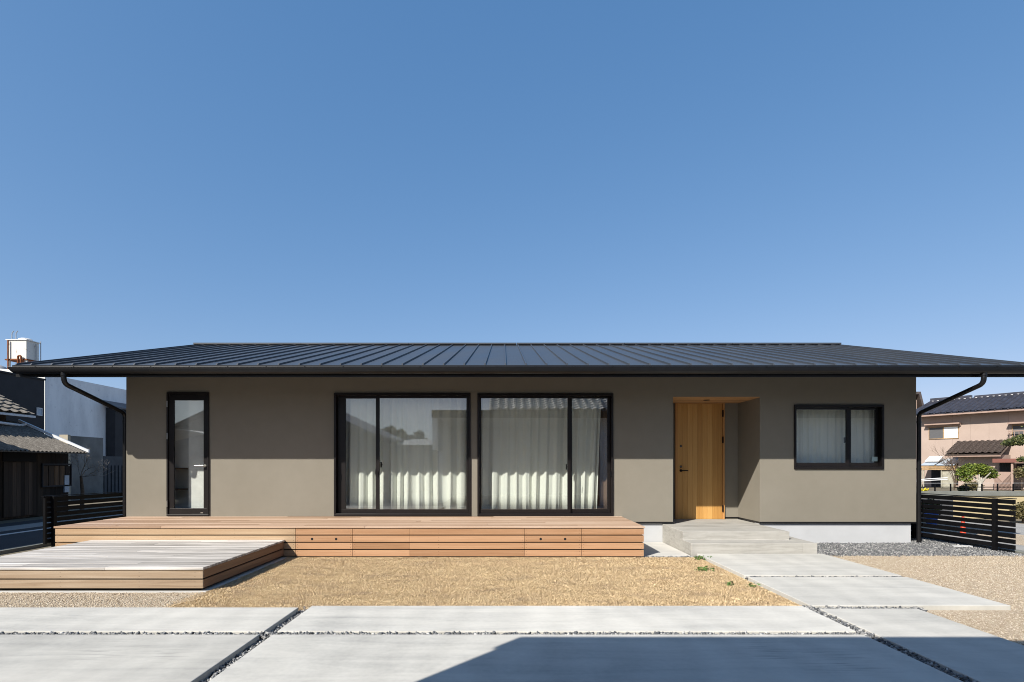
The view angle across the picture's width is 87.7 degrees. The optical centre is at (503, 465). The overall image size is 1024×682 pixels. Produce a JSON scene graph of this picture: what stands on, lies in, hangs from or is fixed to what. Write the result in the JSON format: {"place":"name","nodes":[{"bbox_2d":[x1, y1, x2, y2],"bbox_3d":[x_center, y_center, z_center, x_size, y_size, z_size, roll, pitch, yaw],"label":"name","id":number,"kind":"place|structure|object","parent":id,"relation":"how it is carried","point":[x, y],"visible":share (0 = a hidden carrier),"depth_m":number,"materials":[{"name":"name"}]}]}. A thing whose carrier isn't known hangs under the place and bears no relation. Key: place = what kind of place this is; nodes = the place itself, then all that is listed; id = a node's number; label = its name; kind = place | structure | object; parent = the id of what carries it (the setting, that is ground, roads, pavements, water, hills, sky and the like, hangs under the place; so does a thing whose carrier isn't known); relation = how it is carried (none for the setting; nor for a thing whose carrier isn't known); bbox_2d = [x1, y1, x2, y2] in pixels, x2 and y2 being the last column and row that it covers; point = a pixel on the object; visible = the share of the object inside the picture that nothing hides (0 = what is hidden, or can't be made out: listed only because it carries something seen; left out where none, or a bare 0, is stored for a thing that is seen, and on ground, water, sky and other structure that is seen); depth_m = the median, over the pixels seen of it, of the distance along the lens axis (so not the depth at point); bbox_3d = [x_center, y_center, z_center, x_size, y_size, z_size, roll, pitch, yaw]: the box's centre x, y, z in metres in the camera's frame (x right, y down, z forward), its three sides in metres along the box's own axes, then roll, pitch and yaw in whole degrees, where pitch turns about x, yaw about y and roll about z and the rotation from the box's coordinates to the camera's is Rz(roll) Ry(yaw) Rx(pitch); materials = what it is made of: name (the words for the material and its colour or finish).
{"place":"outdoors","nodes":[
{"label":"outdoors","id":0,"kind":"place"},
{"bbox_2d":[0,370,45,433],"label":"charcoal house","id":1,"kind":"structure","parent":0,"point":[27,393],"depth_m":22.33,"materials":[{"name":"black"}]},
{"bbox_2d":[36,407,42,415],"bbox_3d":[-19.974,-2.320,22.921,0.048,0.340,0.253,0,0,0],"label":"window","id":2,"kind":"structure","parent":1,"relation":"in","point":[38,410],"depth_m":22.90,"materials":[{"name":"blue glass"}]},
{"bbox_2d":[0,510,121,548],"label":"road","id":3,"kind":"structure","parent":0,"point":[19,539],"depth_m":10.62,"materials":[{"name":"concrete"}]},
{"bbox_2d":[0,529,42,535],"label":"road marking","id":4,"kind":"object","parent":3,"relation":"on","point":[20,532],"depth_m":11.22,"materials":[{"name":"paint"}]},
{"bbox_2d":[0,514,122,531],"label":"verge","id":5,"kind":"structure","parent":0,"point":[23,526],"depth_m":12.53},
{"bbox_2d":[0,368,125,455],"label":"warehouse","id":6,"kind":"structure","parent":0,"point":[67,411],"depth_m":29.93,"materials":[{"name":"grey paint"}]},
{"bbox_2d":[5,331,40,368],"bbox_3d":[-26.309,-5.929,29.131,1.237,2.827,1.015,0,0,0],"label":"water tank","id":7,"kind":"object","parent":6,"relation":"on","point":[20,350],"visible":0.85,"depth_m":28.79,"materials":[{"name":"paint"}]},
{"bbox_2d":[59,435,102,500],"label":"concrete wall","id":8,"kind":"structure","parent":0,"point":[93,484],"depth_m":21.76,"materials":[{"name":"grey concrete"}]},
{"bbox_2d":[103,456,122,493],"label":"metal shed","id":9,"kind":"structure","parent":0,"point":[112,481],"depth_m":25.89,"materials":[{"name":"grey metal"}]},
{"bbox_2d":[0,635,258,681],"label":"driveway","id":10,"kind":"structure","parent":0,"point":[111,658],"depth_m":3.75,"materials":[{"name":"concrete"}]},
{"bbox_2d":[0,607,297,639],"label":"driveway","id":11,"kind":"structure","parent":0,"point":[188,620],"depth_m":4.65,"materials":[{"name":"concrete"}]},
{"bbox_2d":[162,556,801,610],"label":"lawn","id":12,"kind":"structure","parent":0,"point":[426,572],"depth_m":6.20,"materials":[{"name":"beige plant"}]},
{"bbox_2d":[695,555,711,559],"bbox_3d":[2.937,1.364,7.817,0.291,0.097,0.186,0,0,0],"label":"weed tuft","id":13,"kind":"object","parent":12,"relation":"on","point":[698,557],"visible":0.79,"depth_m":7.83,"materials":[{"name":"green plant"}]},
{"bbox_2d":[693,566,714,570],"bbox_3d":[2.633,1.363,7.006,0.286,0.092,0.172,0,0,0],"label":"weed tuft","id":14,"kind":"object","parent":12,"relation":"on","point":[704,568],"visible":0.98,"depth_m":6.98,"materials":[{"name":"green plant"}]},
{"bbox_2d":[281,542,689,556],"bbox_3d":[-1.970,1.423,8.848,9.660,0.094,1.496,0,0,0],"label":"apron","id":15,"kind":"object","parent":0,"point":[654,549],"visible":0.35,"depth_m":8.15,"materials":[{"name":"concrete"}]},
{"bbox_2d":[54,516,644,555],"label":"wood deck","id":16,"kind":"structure","parent":15,"relation":"on","point":[461,536],"depth_m":8.02,"materials":[{"name":"brown wood"}]},
{"bbox_2d":[0,556,977,681],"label":"joint gravel","id":17,"kind":"structure","parent":0,"point":[263,636],"depth_m":4.29,"materials":[{"name":"grey gravel"}]},
{"bbox_2d":[0,488,1023,555],"bbox_3d":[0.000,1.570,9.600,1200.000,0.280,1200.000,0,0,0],"label":"ground","id":18,"kind":"structure","parent":0,"point":[41,517],"depth_m":14.96,"materials":[{"name":"grey"}]},
{"bbox_2d":[0,542,50,554],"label":"kerb","id":19,"kind":"structure","parent":18,"relation":"on","point":[20,548],"depth_m":8.98,"materials":[{"name":"concrete"}]},
{"bbox_2d":[0,395,89,519],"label":"house","id":20,"kind":"structure","parent":18,"relation":"on","point":[34,466],"depth_m":14.82,"materials":[{"name":"brown wood"}]},
{"bbox_2d":[3,462,35,517],"bbox_3d":[-12.971,0.630,14.289,0.032,1.440,0.962,0,0,0],"label":"sliding door","id":21,"kind":"structure","parent":20,"relation":"in","point":[19,478],"depth_m":14.25,"materials":[{"name":"brown wood"}]},
{"bbox_2d":[41,463,71,486],"bbox_3d":[-12.969,0.275,15.474,0.038,0.670,1.018,0,0,0],"label":"window","id":22,"kind":"structure","parent":20,"relation":"in","point":[51,476],"depth_m":15.38,"materials":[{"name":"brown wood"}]},
{"bbox_2d":[41,491,125,546],"bbox_3d":[-7.747,0.966,10.002,0.090,0.889,1.823,0,0,7],"label":"slat fence","id":23,"kind":"object","parent":18,"relation":"on","point":[53,509],"visible":0.52,"depth_m":9.70,"materials":[{"name":"black metal"}]},
{"bbox_2d":[68,447,113,509],"bbox_3d":[-12.913,0.393,16.501,1.451,2.037,0.684,0,0,6],"label":"bare tree","id":24,"kind":"object","parent":18,"relation":"on","point":[82,491],"visible":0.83,"depth_m":16.47,"materials":[{"name":"brown plant"}]},
{"bbox_2d":[104,400,125,456],"bbox_3d":[-23.525,-1.256,34.091,0.850,5.331,4.600,0,0,0],"label":"dark annex","id":25,"kind":"object","parent":18,"relation":"on","point":[114,433],"visible":0.14,"depth_m":32.09,"materials":[{"name":"metal"}]},
{"bbox_2d":[7,343,1023,542],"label":"house","id":26,"kind":"structure","parent":18,"relation":"on","point":[701,430],"depth_m":9.60,"materials":[{"name":"paint"}]},
{"bbox_2d":[166,392,208,515],"bbox_3d":[-5.680,-0.207,9.622,0.758,2.225,0.197,0,0,0],"label":"glazed door","id":27,"kind":"structure","parent":26,"relation":"in","point":[171,397],"depth_m":9.59,"materials":[{"name":"metal"}]},
{"bbox_2d":[334,393,470,515],"bbox_3d":[-1.821,-0.199,9.649,2.458,2.210,0.162,0,0,0],"label":"sliding window","id":28,"kind":"structure","parent":26,"relation":"in","point":[340,509],"depth_m":9.61,"materials":[{"name":"metal"}]},
{"bbox_2d":[346,398,465,508],"bbox_3d":[-1.768,-0.240,9.864,2.322,2.180,0.111,0,0,0],"label":"curtain","id":29,"kind":"object","parent":26,"relation":"hanging from","point":[423,450],"visible":0.85,"depth_m":9.86,"materials":[{"name":"white fabric"}]},
{"bbox_2d":[481,398,601,508],"bbox_3d":[0.694,-0.240,9.863,2.277,2.180,0.112,0,0,0],"label":"curtain","id":30,"kind":"object","parent":26,"relation":"hanging from","point":[523,452],"visible":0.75,"depth_m":9.86,"materials":[{"name":"white fabric"}]},
{"bbox_2d":[477,393,612,515],"bbox_3d":[0.754,-0.195,9.649,2.446,2.202,0.162,0,0,0],"label":"sliding window","id":31,"kind":"structure","parent":26,"relation":"in","point":[569,511],"depth_m":9.61,"materials":[{"name":"metal"}]},
{"bbox_2d":[597,399,606,508],"bbox_3d":[1.861,-0.240,9.964,0.285,2.180,0.088,0,0,-4],"label":"curtain","id":32,"kind":"object","parent":26,"relation":"hanging from","point":[602,488],"visible":0.63,"depth_m":9.97,"materials":[{"name":"white fabric"}]},
{"bbox_2d":[675,403,724,518],"bbox_3d":[3.861,-0.086,10.516,0.968,2.279,0.208,0,0,0],"label":"entrance door","id":33,"kind":"structure","parent":26,"relation":"in","point":[699,427],"depth_m":10.48,"materials":[{"name":"brown wood"}]},
{"bbox_2d":[797,410,873,462],"bbox_3d":[6.091,-0.615,9.859,1.812,1.430,0.068,0,0,0],"label":"curtain","id":34,"kind":"object","parent":26,"relation":"hanging from","point":[820,435],"visible":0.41,"depth_m":9.86,"materials":[{"name":"white fabric"}]},
{"bbox_2d":[794,405,883,468],"bbox_3d":[6.040,-0.517,9.651,1.612,1.158,0.158,0,0,0],"label":"sliding window","id":35,"kind":"structure","parent":26,"relation":"in","point":[878,458],"depth_m":9.61,"materials":[{"name":"metal"}]},
{"bbox_2d":[662,519,816,556],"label":"entrance steps","id":36,"kind":"structure","parent":18,"relation":"on","point":[692,537],"depth_m":8.54,"materials":[{"name":"concrete"}]},
{"bbox_2d":[921,459,957,486],"bbox_3d":[28.169,0.478,34.113,1.850,1.865,1.839,0,0,-33],"label":"lean to","id":37,"kind":"object","parent":18,"relation":"on","point":[939,472],"visible":0.53,"depth_m":33.88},
{"bbox_2d":[925,456,943,461],"bbox_3d":[27.937,-0.445,34.539,0.800,0.360,0.730,0,0,-33],"label":"white board","id":38,"kind":"object","parent":37,"relation":"on","point":[933,458],"visible":1,"depth_m":34.52,"materials":[{"name":"white"}]},
{"bbox_2d":[942,470,954,486],"bbox_3d":[27.768,0.848,33.273,0.035,1.125,0.661,0,0,-33],"label":"plank door","id":39,"kind":"structure","parent":37,"relation":"in","point":[945,483],"depth_m":33.28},
{"bbox_2d":[957,485,969,490],"bbox_3d":[17.282,1.071,20.003,0.464,0.678,0.260,0,0,0],"label":"shrub","id":40,"kind":"object","parent":18,"relation":"on","point":[960,489],"visible":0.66,"depth_m":19.96,"materials":[{"name":"green plant"}]},
{"bbox_2d":[921,491,1023,517],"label":"garden wall","id":41,"kind":"structure","parent":18,"relation":"on","point":[1019,495],"depth_m":14.18,"materials":[{"name":"concrete"}]},
{"bbox_2d":[921,484,1023,490],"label":"railing","id":42,"kind":"object","parent":41,"relation":"on","point":[966,487],"visible":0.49,"depth_m":14.28,"materials":[{"name":"black metal"}]},
{"bbox_2d":[921,536,1023,553],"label":"kerb","id":43,"kind":"structure","parent":18,"relation":"on","point":[1014,551],"depth_m":9.05,"materials":[{"name":"concrete"}]},
{"bbox_2d":[962,481,984,490],"bbox_3d":[18.516,0.998,21.006,0.792,0.823,0.481,0,0,0],"label":"shrub","id":44,"kind":"object","parent":18,"relation":"on","point":[972,484],"visible":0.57,"depth_m":20.92,"materials":[{"name":"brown plant"}]},
{"bbox_2d":[955,463,1000,490],"bbox_3d":[17.115,0.649,19.226,1.464,1.522,1.042,0,0,0],"label":"garden tree","id":45,"kind":"object","parent":18,"relation":"on","point":[969,471],"visible":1,"depth_m":19.06,"materials":[{"name":"green plant"}]},
{"bbox_2d":[1000,426,1023,470],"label":"cloud pine","id":46,"kind":"object","parent":18,"relation":"on","point":[1017,440],"visible":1,"depth_m":16.98,"materials":[{"name":"green plant"}]},
{"bbox_2d":[1009,501,1023,522],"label":"round shrub","id":47,"kind":"object","parent":18,"relation":"on","point":[1019,510],"visible":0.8,"depth_m":13.16,"materials":[{"name":"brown plant"}]},
{"bbox_2d":[1013,467,1023,490],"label":"shrub","id":48,"kind":"object","parent":18,"relation":"on","point":[1020,472],"visible":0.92,"depth_m":24.00,"materials":[{"name":"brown plant"}]},
{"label":"gravel bed","id":49,"kind":"structure","parent":18,"relation":"on","visible":0},
{"bbox_2d":[817,537,1023,556],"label":"gravel","id":50,"kind":"structure","parent":49,"relation":"on","point":[926,545],"depth_m":8.80,"materials":[{"name":"grey gravel"}]},
{"bbox_2d":[952,545,972,546],"bbox_3d":[7.875,1.381,9.135,0.290,0.014,0.070,0,0,0],"label":"board offcut","id":51,"kind":"object","parent":50,"relation":"on","point":[962,545],"visible":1,"depth_m":9.15,"materials":[{"name":"white plastic"}]},
{"bbox_2d":[911,493,1016,550],"bbox_3d":[7.922,0.966,9.852,0.089,0.889,2.869,0,0,-7],"label":"slat fence","id":52,"kind":"object","parent":50,"relation":"on","point":[995,517],"visible":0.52,"depth_m":9.14,"materials":[{"name":"black metal"}]},
{"bbox_2d":[0,0,1023,403],"label":"sky","id":53,"kind":"structure","parent":0,"point":[173,173],"materials":[{"name":"blue"}]},
{"bbox_2d":[278,606,855,634],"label":"driveway","id":54,"kind":"structure","parent":0,"point":[500,620],"depth_m":4.65,"materials":[{"name":"concrete"}]},
{"bbox_2d":[209,635,962,681],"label":"driveway","id":55,"kind":"structure","parent":0,"point":[568,658],"depth_m":3.69,"materials":[{"name":"concrete"}]},
{"bbox_2d":[697,554,900,579],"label":"path","id":56,"kind":"structure","parent":0,"point":[743,566],"depth_m":7.17,"materials":[{"name":"concrete"}]},
{"bbox_2d":[748,577,1010,609],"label":"path","id":57,"kind":"structure","parent":0,"point":[868,592],"depth_m":5.60,"materials":[{"name":"concrete"}]},
{"bbox_2d":[916,392,923,408],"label":"gable house","id":58,"kind":"structure","parent":0,"point":[919,401],"depth_m":44.00,"materials":[{"name":"brown tile"}]},
{"bbox_2d":[820,609,1023,681],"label":"path","id":59,"kind":"structure","parent":0,"point":[971,653],"depth_m":4.07,"materials":[{"name":"concrete"}]},
{"bbox_2d":[924,513,937,524],"bbox_3d":[10.126,1.275,12.600,0.280,0.270,0.280,0,0,0],"label":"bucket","id":60,"kind":"object","parent":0,"point":[931,518],"visible":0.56,"depth_m":12.53,"materials":[{"name":"blue plastic"}]},
{"bbox_2d":[921,499,942,514],"bbox_3d":[10.407,1.098,13.008,0.544,0.623,0.347,0,0,0],"label":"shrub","id":61,"kind":"object","parent":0,"point":[931,508],"visible":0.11,"depth_m":12.93,"materials":[{"name":"plant"}]},
{"bbox_2d":[916,391,1023,489],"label":"pink house","id":62,"kind":"structure","parent":0,"point":[977,429],"depth_m":33.16,"materials":[{"name":"pink paint"}]},
{"bbox_2d":[929,426,958,438],"bbox_3d":[28.786,-2.150,34.836,0.050,0.806,1.584,0,0,-33],"label":"window","id":63,"kind":"structure","parent":62,"relation":"in","point":[946,432],"depth_m":34.80,"materials":[{"name":"white glass"}]},
{"bbox_2d":[999,463,1010,471],"bbox_3d":[29.394,0.600,31.091,0.040,1.620,0.646,0,0,-33],"label":"entrance doorway","id":64,"kind":"structure","parent":62,"relation":"in","point":[1003,467],"depth_m":31.15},
{"bbox_2d":[1012,425,1023,436],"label":"window","id":65,"kind":"structure","parent":62,"relation":"in","point":[1014,427],"depth_m":31.83,"materials":[{"name":"grey glass"}]},
{"bbox_2d":[1016,463,1023,476],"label":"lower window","id":66,"kind":"structure","parent":62,"relation":"in","point":[1018,464],"depth_m":31.74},
{"bbox_2d":[921,522,1023,545],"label":"verge","id":67,"kind":"structure","parent":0,"point":[1019,539],"depth_m":10.80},
{"bbox_2d":[921,531,1023,550],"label":"pavement","id":68,"kind":"structure","parent":0,"point":[1019,547],"depth_m":10.05,"materials":[{"name":"grey concrete"}]},
{"bbox_2d":[938,518,1023,534],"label":"road","id":69,"kind":"structure","parent":0,"point":[1019,527],"depth_m":12.16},
{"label":"forecourt","id":70,"kind":"structure","parent":0,"visible":0},
{"bbox_2d":[0,593,197,606],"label":"gravel bed","id":71,"kind":"object","parent":70,"relation":"on","point":[73,601],"depth_m":5.54,"materials":[{"name":"beige gravel"}]},
{"bbox_2d":[0,557,285,592],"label":"footing","id":72,"kind":"object","parent":70,"relation":"on","point":[216,585],"visible":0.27,"depth_m":5.88,"materials":[{"name":"concrete"}]},
{"bbox_2d":[0,540,284,589],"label":"deck","id":73,"kind":"structure","parent":72,"relation":"on","point":[144,565],"depth_m":6.14,"materials":[{"name":"brown wood"}]},
{"bbox_2d":[839,556,1023,613],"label":"gravel bed","id":74,"kind":"object","parent":70,"relation":"on","point":[1018,607],"depth_m":6.86,"materials":[{"name":"beige gravel"}]},
{"bbox_2d":[0,555,1023,644],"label":"pebble gravel","id":75,"kind":"structure","parent":74,"relation":"on","point":[866,558],"depth_m":6.00,"materials":[{"name":"beige gravel"}]},
{"bbox_2d":[927,610,1023,643],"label":"gravel bed","id":76,"kind":"object","parent":70,"relation":"on","point":[991,612],"visible":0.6,"depth_m":4.81,"materials":[{"name":"beige gravel"}]}
]}

